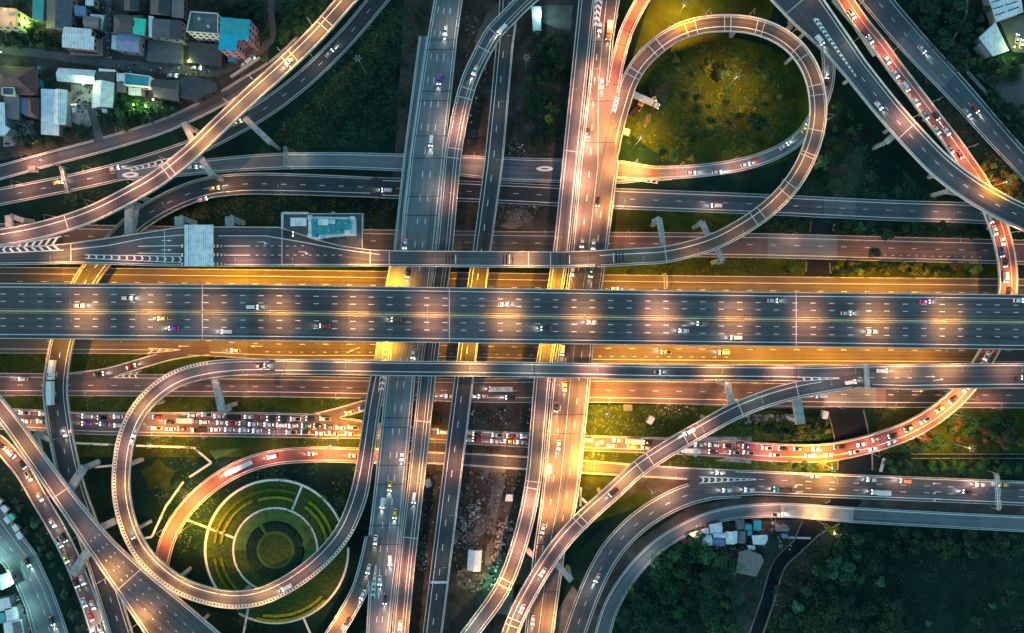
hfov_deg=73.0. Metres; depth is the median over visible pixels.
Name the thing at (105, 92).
barn
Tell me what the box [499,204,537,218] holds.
rubble
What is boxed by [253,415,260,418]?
saloon car
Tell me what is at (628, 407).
utility cabinet
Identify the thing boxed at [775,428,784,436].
tree
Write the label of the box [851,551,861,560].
tree
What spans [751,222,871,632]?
canal water
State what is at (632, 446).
taxi
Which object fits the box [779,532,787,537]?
shack
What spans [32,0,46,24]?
shed
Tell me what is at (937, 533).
tree
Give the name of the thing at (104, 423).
saloon car
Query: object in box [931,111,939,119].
saloon car
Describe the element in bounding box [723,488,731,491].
saloon car
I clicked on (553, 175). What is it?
road patch
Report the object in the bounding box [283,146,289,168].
sign gantry
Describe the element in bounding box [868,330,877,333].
saloon car
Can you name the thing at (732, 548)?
clutter
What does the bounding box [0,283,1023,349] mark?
elevated expressway
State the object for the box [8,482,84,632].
woodland
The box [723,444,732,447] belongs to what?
saloon car
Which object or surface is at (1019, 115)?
tree
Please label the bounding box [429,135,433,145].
van
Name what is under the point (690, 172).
saloon car
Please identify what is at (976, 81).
boundary wall
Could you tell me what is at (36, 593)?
road
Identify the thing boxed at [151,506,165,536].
garden path
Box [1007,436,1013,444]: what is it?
tree
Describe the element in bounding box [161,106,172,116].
tree
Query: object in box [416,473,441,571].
rubble
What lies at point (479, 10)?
soil ground
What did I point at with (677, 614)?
tree
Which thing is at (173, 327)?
saloon car
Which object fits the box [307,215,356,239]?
toll office
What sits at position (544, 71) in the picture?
tree
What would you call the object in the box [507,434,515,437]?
saloon car
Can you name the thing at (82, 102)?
clutter
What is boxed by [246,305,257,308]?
van
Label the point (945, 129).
saloon car
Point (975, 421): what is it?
woodland
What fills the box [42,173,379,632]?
curved flyover
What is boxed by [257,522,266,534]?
garden lawn
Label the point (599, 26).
saloon car
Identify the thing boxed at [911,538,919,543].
tree
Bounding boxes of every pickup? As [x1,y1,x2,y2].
[19,411,29,414]
[24,471,31,480]
[55,537,62,547]
[97,416,107,419]
[97,623,103,632]
[151,426,161,429]
[202,413,211,415]
[286,430,296,433]
[290,417,300,420]
[320,417,329,420]
[348,425,358,429]
[492,433,502,436]
[609,487,618,495]
[661,350,671,353]
[729,450,739,454]
[743,450,753,454]
[761,446,771,449]
[770,453,780,456]
[772,512,781,516]
[833,444,844,448]
[847,9,855,18]
[849,449,860,454]
[919,416,930,424]
[998,246,1004,256]
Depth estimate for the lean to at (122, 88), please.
345.95 m
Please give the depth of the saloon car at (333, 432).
348.85 m
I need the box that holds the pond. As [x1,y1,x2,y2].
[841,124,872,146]
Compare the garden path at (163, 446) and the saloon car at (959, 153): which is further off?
the garden path at (163, 446)
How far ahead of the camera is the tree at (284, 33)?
343.51 m
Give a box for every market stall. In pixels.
[0,504,10,512]
[3,516,10,523]
[7,512,16,520]
[12,523,20,531]
[15,531,24,539]
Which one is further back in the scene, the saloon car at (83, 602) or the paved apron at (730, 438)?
the paved apron at (730, 438)
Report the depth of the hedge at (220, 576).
349.10 m
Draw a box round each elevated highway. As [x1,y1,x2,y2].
[366,0,462,632]
[525,0,619,632]
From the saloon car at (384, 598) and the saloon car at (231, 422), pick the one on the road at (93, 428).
the saloon car at (231, 422)
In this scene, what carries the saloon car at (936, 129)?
on the curved ramp at (879, 46)
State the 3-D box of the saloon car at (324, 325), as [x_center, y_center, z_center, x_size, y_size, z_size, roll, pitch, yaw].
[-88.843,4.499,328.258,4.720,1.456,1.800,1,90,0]
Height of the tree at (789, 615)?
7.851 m
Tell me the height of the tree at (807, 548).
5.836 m
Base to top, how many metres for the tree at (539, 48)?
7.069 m
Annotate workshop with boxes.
[151,79,183,103]
[180,76,220,102]
[189,42,225,69]
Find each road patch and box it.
[184,447,303,509]
[368,229,554,250]
[379,177,576,205]
[531,158,623,183]
[685,439,737,457]
[768,233,837,259]
[781,503,853,521]
[823,388,876,406]
[824,197,855,218]
[886,389,937,406]
[896,26,957,88]
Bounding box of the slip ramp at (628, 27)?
[601,0,650,129]
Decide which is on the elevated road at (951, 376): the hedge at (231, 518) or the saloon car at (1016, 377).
the saloon car at (1016, 377)
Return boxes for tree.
[0,35,7,45]
[9,31,18,36]
[15,0,23,6]
[16,504,23,511]
[23,526,30,533]
[26,25,34,31]
[30,124,38,131]
[30,521,37,528]
[37,30,46,39]
[43,45,51,51]
[52,78,59,84]
[61,131,70,138]
[61,592,67,598]
[73,124,80,131]
[75,131,82,139]
[80,129,88,135]
[114,108,123,118]
[117,115,127,124]
[128,107,137,113]
[128,111,137,121]
[139,109,146,115]
[140,99,152,108]
[148,116,154,123]
[154,105,162,112]
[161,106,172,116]
[215,4,224,13]
[227,2,233,9]
[240,9,249,18]
[256,0,265,6]
[274,0,285,3]
[276,4,285,13]
[277,28,290,42]
[288,23,300,35]
[293,5,302,14]
[307,0,316,9]
[308,11,315,19]
[318,0,326,8]
[524,75,533,83]
[531,30,538,39]
[533,45,545,54]
[540,37,548,47]
[541,68,548,74]
[542,57,551,67]
[544,102,552,111]
[545,114,552,123]
[546,48,556,61]
[552,58,560,66]
[636,614,647,627]
[656,144,662,152]
[663,557,674,570]
[667,550,681,562]
[670,149,679,160]
[671,610,679,618]
[672,54,679,62]
[673,567,687,578]
[683,575,693,583]
[692,530,705,542]
[699,547,714,564]
[699,571,712,581]
[710,625,721,632]
[712,552,727,568]
[712,587,723,597]
[717,66,730,80]
[720,599,729,609]
[723,586,732,596]
[746,112,767,133]
[767,534,777,545]
[773,585,781,596]
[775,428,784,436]
[783,610,793,621]
[788,264,795,271]
[789,432,796,438]
[792,600,803,613]
[797,425,804,432]
[801,585,812,597]
[803,546,811,557]
[809,545,819,557]
[811,428,817,434]
[812,564,822,575]
[814,155,831,171]
[819,424,826,431]
[824,524,837,534]
[826,555,841,568]
[826,568,838,579]
[832,549,841,557]
[838,572,852,581]
[840,561,855,574]
[842,220,851,229]
[851,534,864,545]
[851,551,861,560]
[853,221,866,231]
[858,268,864,275]
[864,531,873,540]
[864,540,874,548]
[866,221,874,226]
[867,247,880,258]
[875,575,885,587]
[880,229,895,240]
[898,464,906,471]
[899,260,910,271]
[899,443,914,452]
[901,224,909,230]
[909,268,919,277]
[911,221,920,228]
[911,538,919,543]
[913,223,925,235]
[914,262,921,267]
[916,432,926,442]
[918,1,932,13]
[919,17,932,28]
[927,427,936,434]
[928,6,940,17]
[932,529,940,536]
[936,29,947,37]
[936,220,946,229]
[936,458,944,466]
[939,37,954,50]
[941,12,952,22]
[944,417,951,424]
[944,537,953,543]
[945,52,957,64]
[950,262,959,269]
[953,1,965,10]
[955,60,968,73]
[960,418,968,425]
[962,262,969,269]
[962,540,972,547]
[964,231,974,238]
[967,57,976,67]
[969,433,978,440]
[970,265,982,274]
[970,530,977,538]
[972,617,984,625]
[974,15,983,23]
[976,27,984,34]
[976,58,982,64]
[976,462,984,469]
[979,5,990,13]
[984,171,993,178]
[986,75,998,85]
[989,603,996,608]
[991,432,998,439]
[992,60,998,67]
[993,531,1000,540]
[995,177,1002,185]
[997,55,1005,67]
[998,96,1005,103]
[1000,64,1010,76]
[1001,596,1013,606]
[1001,618,1007,624]
[1004,417,1015,430]
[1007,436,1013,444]
[1009,173,1019,181]
[1009,180,1021,191]
[1011,57,1017,64]
[1014,110,1023,120]
[1018,103,1023,110]
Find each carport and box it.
[111,35,118,51]
[290,218,305,225]
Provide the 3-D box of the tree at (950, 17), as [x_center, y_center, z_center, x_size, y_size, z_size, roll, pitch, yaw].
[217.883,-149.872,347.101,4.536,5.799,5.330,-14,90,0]
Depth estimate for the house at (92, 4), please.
346.17 m
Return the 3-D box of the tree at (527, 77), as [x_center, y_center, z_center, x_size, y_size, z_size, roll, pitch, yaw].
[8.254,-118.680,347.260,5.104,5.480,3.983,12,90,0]
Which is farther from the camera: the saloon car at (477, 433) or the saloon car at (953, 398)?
the saloon car at (477, 433)
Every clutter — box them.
[4,121,36,145]
[13,594,30,632]
[70,84,91,114]
[102,0,113,59]
[115,64,220,76]
[694,522,791,549]
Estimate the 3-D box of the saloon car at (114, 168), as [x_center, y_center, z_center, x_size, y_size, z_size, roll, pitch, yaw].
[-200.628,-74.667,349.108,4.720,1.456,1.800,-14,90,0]
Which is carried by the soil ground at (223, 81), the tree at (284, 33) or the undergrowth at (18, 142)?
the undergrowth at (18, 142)
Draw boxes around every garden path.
[76,442,114,445]
[95,465,111,467]
[136,445,192,448]
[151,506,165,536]
[165,481,183,506]
[187,519,233,538]
[189,462,211,477]
[194,447,211,462]
[204,479,339,587]
[232,507,317,587]
[239,548,348,623]
[243,609,248,632]
[292,486,302,510]
[303,618,310,632]
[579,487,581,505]
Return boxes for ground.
[0,0,276,159]
[0,0,1023,632]
[390,360,549,632]
[393,0,578,231]
[680,519,839,632]
[829,141,864,197]
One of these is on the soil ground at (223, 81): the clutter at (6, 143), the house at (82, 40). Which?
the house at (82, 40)
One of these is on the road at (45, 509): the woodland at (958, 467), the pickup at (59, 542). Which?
the pickup at (59, 542)
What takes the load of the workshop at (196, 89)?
on the soil ground at (223, 81)
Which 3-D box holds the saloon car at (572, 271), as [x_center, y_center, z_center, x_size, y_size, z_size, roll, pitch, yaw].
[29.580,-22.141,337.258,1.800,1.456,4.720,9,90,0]
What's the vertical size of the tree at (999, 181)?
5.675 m
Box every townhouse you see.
[152,18,174,42]
[170,20,188,45]
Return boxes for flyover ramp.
[0,0,358,245]
[0,394,220,632]
[501,370,867,632]
[770,0,1023,231]
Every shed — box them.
[0,102,17,137]
[0,569,19,589]
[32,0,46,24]
[102,109,109,113]
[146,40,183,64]
[467,546,481,571]
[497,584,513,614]
[505,493,512,500]
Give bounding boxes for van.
[5,449,15,457]
[82,414,91,418]
[221,330,231,333]
[244,56,254,63]
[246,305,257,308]
[267,454,276,458]
[276,423,286,426]
[281,583,291,590]
[380,497,384,507]
[382,188,391,191]
[388,555,391,565]
[412,492,416,502]
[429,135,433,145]
[437,430,447,433]
[498,24,506,33]
[560,345,564,354]
[584,438,592,441]
[684,427,694,435]
[711,203,721,207]
[719,351,729,353]
[731,336,741,339]
[805,453,815,457]
[815,34,823,44]
[816,394,827,397]
[845,379,855,384]
[876,369,887,372]
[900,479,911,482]
[901,81,909,91]
[1003,272,1008,282]
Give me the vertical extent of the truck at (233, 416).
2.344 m
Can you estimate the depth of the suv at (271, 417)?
348.40 m
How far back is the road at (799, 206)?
349.88 m
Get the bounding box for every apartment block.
[186,11,220,43]
[218,17,260,60]
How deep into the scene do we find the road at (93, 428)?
349.88 m
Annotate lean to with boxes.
[21,98,26,115]
[99,68,118,72]
[116,82,128,94]
[128,87,144,97]
[973,43,990,58]
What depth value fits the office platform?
331.03 m
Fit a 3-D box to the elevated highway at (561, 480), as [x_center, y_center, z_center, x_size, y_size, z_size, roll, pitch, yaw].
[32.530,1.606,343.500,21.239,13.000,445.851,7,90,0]
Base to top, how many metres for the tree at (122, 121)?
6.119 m
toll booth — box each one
[181,244,224,246]
[181,253,224,255]
[181,262,223,264]
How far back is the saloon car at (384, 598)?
336.95 m
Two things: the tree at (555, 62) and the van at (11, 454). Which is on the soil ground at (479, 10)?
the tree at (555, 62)
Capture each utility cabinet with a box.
[28,166,38,172]
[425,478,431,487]
[623,128,630,135]
[624,405,632,410]
[645,415,654,424]
[820,410,828,419]
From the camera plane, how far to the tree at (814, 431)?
345.64 m
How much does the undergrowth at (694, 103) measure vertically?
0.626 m
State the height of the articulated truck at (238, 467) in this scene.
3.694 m
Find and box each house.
[0,7,32,35]
[0,66,43,97]
[2,87,23,97]
[4,96,25,122]
[27,97,40,119]
[62,27,99,53]
[74,5,90,19]
[82,16,105,33]
[85,0,98,9]
[96,71,116,83]
[113,15,148,35]
[115,34,146,56]
[116,73,123,82]
[123,73,152,89]
[124,0,144,15]
[150,0,174,19]
[171,0,189,23]
[532,6,540,33]
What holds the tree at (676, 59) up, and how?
on the grass verge at (798, 102)
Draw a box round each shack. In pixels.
[687,525,708,537]
[698,533,712,545]
[707,520,721,533]
[711,530,725,537]
[712,536,724,545]
[723,528,736,543]
[733,547,763,575]
[734,518,743,529]
[736,529,745,543]
[744,523,751,529]
[745,530,751,535]
[746,543,754,549]
[750,533,767,544]
[751,519,760,529]
[773,523,788,531]
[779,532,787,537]
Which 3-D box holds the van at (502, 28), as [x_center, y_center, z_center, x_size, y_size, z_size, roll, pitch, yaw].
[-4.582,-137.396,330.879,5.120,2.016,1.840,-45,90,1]
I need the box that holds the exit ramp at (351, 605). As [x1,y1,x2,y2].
[325,536,381,632]
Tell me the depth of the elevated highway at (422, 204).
338.00 m
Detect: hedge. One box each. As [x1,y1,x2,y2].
[213,558,230,589]
[214,488,295,542]
[220,500,252,543]
[220,557,239,589]
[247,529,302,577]
[256,600,325,622]
[258,496,293,501]
[263,523,301,547]
[263,596,321,617]
[304,506,327,540]
[308,501,332,534]
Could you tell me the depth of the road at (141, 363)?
349.85 m
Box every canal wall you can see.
[749,521,802,632]
[763,523,839,632]
[827,411,837,469]
[863,410,872,469]
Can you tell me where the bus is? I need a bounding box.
[490,386,512,391]
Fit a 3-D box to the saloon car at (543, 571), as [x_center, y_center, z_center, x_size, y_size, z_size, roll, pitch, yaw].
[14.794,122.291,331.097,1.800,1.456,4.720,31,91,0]
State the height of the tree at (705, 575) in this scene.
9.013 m
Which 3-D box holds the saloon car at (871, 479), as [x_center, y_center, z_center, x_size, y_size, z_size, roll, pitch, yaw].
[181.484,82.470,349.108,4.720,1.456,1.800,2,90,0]
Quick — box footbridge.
[789,537,809,538]
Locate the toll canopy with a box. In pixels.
[184,225,213,265]
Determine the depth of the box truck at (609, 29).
334.79 m
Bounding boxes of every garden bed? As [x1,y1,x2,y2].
[140,459,175,489]
[209,448,241,458]
[259,534,291,566]
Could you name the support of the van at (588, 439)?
on the road at (93, 428)
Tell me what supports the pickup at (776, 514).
on the road at (635, 569)
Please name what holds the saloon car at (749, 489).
on the road at (707, 483)
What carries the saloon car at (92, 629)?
on the road at (45, 509)
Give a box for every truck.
[46,374,55,404]
[47,360,56,375]
[176,418,193,422]
[190,427,207,432]
[224,460,252,476]
[225,414,241,418]
[606,20,612,39]
[625,438,643,444]
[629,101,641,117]
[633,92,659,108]
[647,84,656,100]
[682,448,700,453]
[774,487,791,492]
[871,489,891,495]
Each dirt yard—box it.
[3,120,37,146]
[71,84,99,129]
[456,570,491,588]
[465,467,505,545]
[484,509,497,564]
[498,209,531,228]
[542,5,572,29]
[976,63,1023,112]
[1000,14,1023,52]
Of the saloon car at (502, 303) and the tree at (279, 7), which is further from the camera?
the tree at (279, 7)
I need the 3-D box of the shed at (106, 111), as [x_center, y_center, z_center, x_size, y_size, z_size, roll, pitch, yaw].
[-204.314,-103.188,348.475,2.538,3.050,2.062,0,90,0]
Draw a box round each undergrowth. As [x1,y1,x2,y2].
[0,74,207,160]
[1,353,359,453]
[62,190,397,221]
[154,455,350,628]
[276,2,428,148]
[411,404,528,631]
[465,30,572,227]
[583,405,835,471]
[611,210,987,277]
[613,537,783,632]
[626,43,794,161]
[791,544,1023,632]
[795,99,936,200]
[872,407,1023,477]
[884,37,1009,172]
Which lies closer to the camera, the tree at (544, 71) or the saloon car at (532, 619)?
the saloon car at (532, 619)
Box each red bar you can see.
[651,167,656,177]
[673,167,676,175]
[752,155,760,165]
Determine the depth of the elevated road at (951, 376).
331.00 m
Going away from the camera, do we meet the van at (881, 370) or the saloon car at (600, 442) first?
the van at (881, 370)
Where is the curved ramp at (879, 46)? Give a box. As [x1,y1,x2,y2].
[736,0,1017,462]
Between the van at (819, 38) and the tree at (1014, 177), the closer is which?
the van at (819, 38)
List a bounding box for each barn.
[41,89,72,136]
[56,68,95,85]
[92,80,117,109]
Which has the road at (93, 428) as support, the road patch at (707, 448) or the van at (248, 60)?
the road patch at (707, 448)
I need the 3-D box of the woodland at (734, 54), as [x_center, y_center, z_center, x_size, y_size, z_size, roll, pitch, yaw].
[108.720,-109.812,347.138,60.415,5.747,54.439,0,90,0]
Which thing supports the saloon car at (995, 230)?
on the curved ramp at (879, 46)
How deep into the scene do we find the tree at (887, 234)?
342.75 m
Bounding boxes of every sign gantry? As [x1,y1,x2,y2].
[59,166,76,195]
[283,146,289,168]
[662,273,667,289]
[858,362,869,389]
[987,470,1001,510]
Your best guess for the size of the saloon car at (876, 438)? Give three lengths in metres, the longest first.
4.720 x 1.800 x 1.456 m
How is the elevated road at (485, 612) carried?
on the ground at (592, 538)
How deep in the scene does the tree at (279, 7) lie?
344.60 m
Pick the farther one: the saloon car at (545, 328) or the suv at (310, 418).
the suv at (310, 418)
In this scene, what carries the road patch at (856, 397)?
on the road at (707, 392)
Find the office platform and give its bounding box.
[281,212,364,248]
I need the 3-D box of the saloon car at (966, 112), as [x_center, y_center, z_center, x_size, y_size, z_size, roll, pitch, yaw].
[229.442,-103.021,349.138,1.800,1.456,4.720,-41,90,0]
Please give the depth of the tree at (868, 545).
345.03 m
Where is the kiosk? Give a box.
[228,57,238,64]
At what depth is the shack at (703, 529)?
345.91 m
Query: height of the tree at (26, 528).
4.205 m
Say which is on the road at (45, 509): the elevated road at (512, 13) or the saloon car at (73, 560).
the saloon car at (73, 560)
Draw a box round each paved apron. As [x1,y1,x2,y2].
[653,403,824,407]
[703,437,751,440]
[716,457,750,462]
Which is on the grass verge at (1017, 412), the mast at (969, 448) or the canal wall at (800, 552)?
the mast at (969, 448)
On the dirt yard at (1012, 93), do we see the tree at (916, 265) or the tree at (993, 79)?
the tree at (993, 79)
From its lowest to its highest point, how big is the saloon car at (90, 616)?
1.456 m
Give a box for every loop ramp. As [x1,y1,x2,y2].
[111,358,385,608]
[594,14,826,266]
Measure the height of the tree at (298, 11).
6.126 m
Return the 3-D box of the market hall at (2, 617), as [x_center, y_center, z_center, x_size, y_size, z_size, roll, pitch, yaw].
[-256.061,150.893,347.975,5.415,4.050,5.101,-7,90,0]
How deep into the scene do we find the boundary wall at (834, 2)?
349.12 m
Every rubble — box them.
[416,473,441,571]
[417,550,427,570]
[450,471,520,591]
[453,514,473,547]
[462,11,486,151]
[468,499,480,523]
[469,408,530,423]
[490,518,513,571]
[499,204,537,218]
[507,142,525,155]
[653,403,701,415]
[745,414,793,424]
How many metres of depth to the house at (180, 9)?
342.95 m
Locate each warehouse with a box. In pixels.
[46,0,77,32]
[975,22,1008,58]
[982,0,1022,24]
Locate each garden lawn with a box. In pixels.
[203,478,346,619]
[234,509,315,563]
[256,531,293,568]
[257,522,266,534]
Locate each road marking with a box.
[122,172,138,177]
[536,166,552,170]
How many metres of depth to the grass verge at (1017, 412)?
349.98 m
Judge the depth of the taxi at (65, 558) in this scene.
348.87 m
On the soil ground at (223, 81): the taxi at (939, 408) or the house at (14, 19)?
the house at (14, 19)
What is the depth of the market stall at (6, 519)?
347.48 m
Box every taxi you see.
[53,180,62,184]
[62,553,68,562]
[158,316,167,319]
[209,186,218,190]
[233,120,241,126]
[345,409,353,414]
[388,481,391,490]
[504,439,512,442]
[563,381,566,390]
[589,267,592,276]
[627,445,636,448]
[742,444,751,448]
[801,124,807,132]
[920,300,929,303]
[935,405,944,412]
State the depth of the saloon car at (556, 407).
337.03 m
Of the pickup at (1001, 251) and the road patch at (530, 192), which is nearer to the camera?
the pickup at (1001, 251)
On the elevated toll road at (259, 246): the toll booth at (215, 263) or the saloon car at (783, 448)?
the toll booth at (215, 263)
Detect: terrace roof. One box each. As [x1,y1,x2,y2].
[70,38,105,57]
[90,14,108,32]
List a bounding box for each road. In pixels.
[0,0,389,205]
[0,36,300,179]
[0,214,622,267]
[0,223,1023,264]
[0,267,1023,293]
[0,339,1023,364]
[0,371,1023,407]
[0,408,735,457]
[0,434,107,632]
[0,504,67,632]
[68,344,209,383]
[117,52,835,183]
[156,446,377,565]
[273,359,1023,389]
[301,395,383,424]
[373,449,731,479]
[374,35,427,360]
[378,177,985,223]
[392,0,538,632]
[423,0,516,632]
[460,0,594,632]
[563,483,740,632]
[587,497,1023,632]
[595,503,1023,632]
[690,468,1023,505]
[859,0,1023,181]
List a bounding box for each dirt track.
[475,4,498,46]
[504,19,523,156]
[644,113,650,127]
[654,84,669,104]
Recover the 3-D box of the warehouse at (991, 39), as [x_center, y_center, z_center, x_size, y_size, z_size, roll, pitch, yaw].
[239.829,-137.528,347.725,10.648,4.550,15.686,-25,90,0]
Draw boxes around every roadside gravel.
[554,586,576,632]
[624,477,689,498]
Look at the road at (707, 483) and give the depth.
349.85 m
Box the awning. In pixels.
[133,18,151,39]
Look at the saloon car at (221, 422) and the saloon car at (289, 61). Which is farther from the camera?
the saloon car at (221, 422)
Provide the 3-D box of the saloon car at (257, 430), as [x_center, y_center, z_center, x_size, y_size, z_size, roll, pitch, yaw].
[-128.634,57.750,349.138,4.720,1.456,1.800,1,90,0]
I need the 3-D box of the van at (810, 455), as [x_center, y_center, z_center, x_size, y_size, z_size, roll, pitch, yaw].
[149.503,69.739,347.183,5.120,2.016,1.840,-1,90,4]
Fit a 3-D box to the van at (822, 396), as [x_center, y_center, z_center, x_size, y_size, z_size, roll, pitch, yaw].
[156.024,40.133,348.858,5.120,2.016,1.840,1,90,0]
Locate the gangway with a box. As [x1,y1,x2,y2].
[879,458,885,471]
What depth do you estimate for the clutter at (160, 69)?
349.53 m
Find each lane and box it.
[0,0,275,76]
[86,104,102,138]
[105,0,110,58]
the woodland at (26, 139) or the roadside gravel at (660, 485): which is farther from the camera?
the roadside gravel at (660, 485)
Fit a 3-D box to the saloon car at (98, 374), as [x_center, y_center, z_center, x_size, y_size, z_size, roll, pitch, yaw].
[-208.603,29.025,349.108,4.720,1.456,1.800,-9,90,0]
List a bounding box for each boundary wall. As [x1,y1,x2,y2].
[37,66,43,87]
[230,56,260,77]
[831,0,852,26]
[853,27,874,56]
[911,453,1023,453]
[911,458,1023,458]
[966,70,1023,135]
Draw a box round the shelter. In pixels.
[245,48,256,57]
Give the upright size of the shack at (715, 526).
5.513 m
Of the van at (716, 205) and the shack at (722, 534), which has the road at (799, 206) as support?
the van at (716, 205)
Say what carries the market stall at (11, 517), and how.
on the ground at (592, 538)
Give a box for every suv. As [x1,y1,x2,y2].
[59,532,66,541]
[72,104,76,113]
[267,416,276,419]
[279,416,288,419]
[283,232,292,235]
[306,417,315,420]
[709,450,718,453]
[904,425,914,431]
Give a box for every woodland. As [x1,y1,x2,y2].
[2,25,60,50]
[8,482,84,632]
[20,127,83,149]
[103,94,177,131]
[191,0,268,36]
[254,0,331,62]
[274,13,420,148]
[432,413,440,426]
[521,34,569,147]
[615,537,750,632]
[668,45,786,151]
[753,416,828,441]
[764,523,890,632]
[780,216,976,238]
[780,460,836,470]
[805,592,912,632]
[823,104,863,179]
[831,260,973,278]
[882,457,1022,474]
[887,525,1023,559]
[904,0,977,66]
[908,409,1023,456]
[971,54,1023,86]
[979,160,1023,200]
[985,88,1023,137]
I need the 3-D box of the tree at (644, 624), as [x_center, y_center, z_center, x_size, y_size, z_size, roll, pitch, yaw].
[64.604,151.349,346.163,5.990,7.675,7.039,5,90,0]
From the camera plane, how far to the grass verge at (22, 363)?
349.98 m
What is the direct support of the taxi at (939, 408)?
on the curved ramp at (879, 46)
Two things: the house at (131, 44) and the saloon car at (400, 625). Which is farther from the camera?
the house at (131, 44)
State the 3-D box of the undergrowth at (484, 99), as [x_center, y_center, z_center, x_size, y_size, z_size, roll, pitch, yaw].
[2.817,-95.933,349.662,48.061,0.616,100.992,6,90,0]
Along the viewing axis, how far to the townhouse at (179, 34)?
341.95 m
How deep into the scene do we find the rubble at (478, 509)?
349.24 m
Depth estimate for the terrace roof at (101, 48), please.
346.95 m
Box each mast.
[35,156,68,169]
[145,437,171,448]
[175,518,199,535]
[674,0,688,23]
[723,73,740,91]
[942,440,974,451]
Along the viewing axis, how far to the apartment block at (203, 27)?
336.95 m
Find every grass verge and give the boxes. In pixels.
[0,353,208,373]
[3,396,363,416]
[74,434,378,456]
[575,476,662,523]
[583,451,836,470]
[585,405,784,442]
[604,258,997,277]
[610,209,745,232]
[625,35,808,169]
[633,0,774,56]
[874,408,1023,452]
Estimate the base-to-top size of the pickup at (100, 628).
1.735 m
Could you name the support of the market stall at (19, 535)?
on the ground at (592, 538)
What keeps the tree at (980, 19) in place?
on the ground at (592, 538)
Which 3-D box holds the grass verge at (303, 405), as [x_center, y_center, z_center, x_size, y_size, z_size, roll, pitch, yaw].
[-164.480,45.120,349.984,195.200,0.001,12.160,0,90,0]
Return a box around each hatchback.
[314,424,321,427]
[866,35,873,43]
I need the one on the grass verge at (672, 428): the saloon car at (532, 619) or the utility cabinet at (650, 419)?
the utility cabinet at (650, 419)
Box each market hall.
[0,595,15,610]
[0,611,5,622]
[3,617,29,632]
[5,603,23,621]
[12,621,21,632]
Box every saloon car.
[18,377,27,380]
[18,460,25,468]
[22,419,30,422]
[23,557,30,566]
[36,492,42,501]
[48,518,55,526]
[49,616,54,625]
[61,427,66,436]
[70,556,75,564]
[72,578,78,587]
[74,304,83,307]
[79,575,84,584]
[81,598,86,606]
[82,422,90,425]
[88,611,93,620]
[89,600,95,609]
[90,626,96,632]
[93,372,102,375]
[100,422,109,425]
[109,166,118,170]
[113,415,122,418]
[122,296,131,299]
[126,364,135,368]
[130,435,134,444]
[131,537,138,546]
[152,415,161,418]
[165,420,174,423]
[166,427,174,430]
[167,74,176,77]
[169,326,178,329]
[178,427,186,430]
[187,165,196,169]
[191,66,200,69]
[197,197,206,201]
[200,420,208,423]
[216,421,225,424]
[226,421,235,424]
[231,349,239,352]
[239,421,248,424]
[239,428,248,431]
[244,415,252,418]
[249,422,257,425]
[252,429,261,432]
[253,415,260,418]
[255,364,264,367]
[285,57,293,65]
[289,424,297,427]
[301,424,310,427]
[301,430,310,433]
[308,452,317,455]
[320,324,329,327]
[324,425,333,428]
[325,49,333,57]
[329,431,337,434]
[336,426,344,429]
[343,617,350,626]
[345,432,353,435]
[359,590,365,598]
[366,564,370,573]
[373,535,377,544]
[378,575,381,584]
[383,594,386,603]
[391,318,400,321]
[393,509,396,518]
[398,620,401,629]
[400,451,403,460]
[403,239,406,248]
[405,267,409,276]
[411,349,415,358]
[437,74,441,83]
[443,25,447,34]
[472,65,478,74]
[472,438,481,441]
[473,432,481,435]
[491,439,499,442]
[498,302,507,305]
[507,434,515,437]
[517,440,525,443]
[519,604,525,613]
[531,615,534,624]
[539,567,546,576]
[540,524,545,533]
[541,327,550,329]
[548,463,551,472]
[554,402,557,411]
[557,440,560,449]
[570,268,574,275]
[580,238,583,247]
[586,128,589,136]
[587,320,596,323]
[591,240,595,249]
[594,573,600,581]
[595,439,604,444]
[596,196,599,205]
[598,22,601,31]
[600,78,603,87]
[607,444,616,447]
[613,438,621,441]
[641,446,650,449]
[644,440,652,443]
[651,370,660,373]
[679,329,688,332]
[686,171,695,174]
[697,322,706,324]
[709,443,718,446]
[712,170,721,174]
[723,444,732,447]
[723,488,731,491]
[740,162,749,166]
[745,488,754,491]
[767,299,777,302]
[778,447,787,450]
[779,143,787,149]
[793,447,802,450]
[811,474,819,477]
[812,447,821,450]
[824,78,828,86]
[824,453,833,456]
[841,311,850,314]
[856,442,866,446]
[861,28,868,36]
[867,478,876,481]
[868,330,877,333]
[868,446,878,451]
[872,436,881,441]
[874,101,882,109]
[883,55,890,64]
[887,439,897,444]
[888,432,897,438]
[891,69,898,77]
[912,97,919,105]
[917,45,925,52]
[921,110,928,119]
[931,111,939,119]
[933,126,940,134]
[942,126,950,134]
[947,144,953,152]
[949,395,957,403]
[955,149,963,158]
[962,108,970,116]
[963,490,972,493]
[970,104,978,112]
[976,483,985,486]
[983,351,990,360]
[987,215,993,222]
[992,226,997,234]
[999,236,1005,245]
[999,483,1007,486]
[1002,257,1007,266]
[1006,286,1011,293]
[1012,376,1021,379]
[1013,299,1023,302]
[1014,34,1019,43]
[1019,39,1023,48]

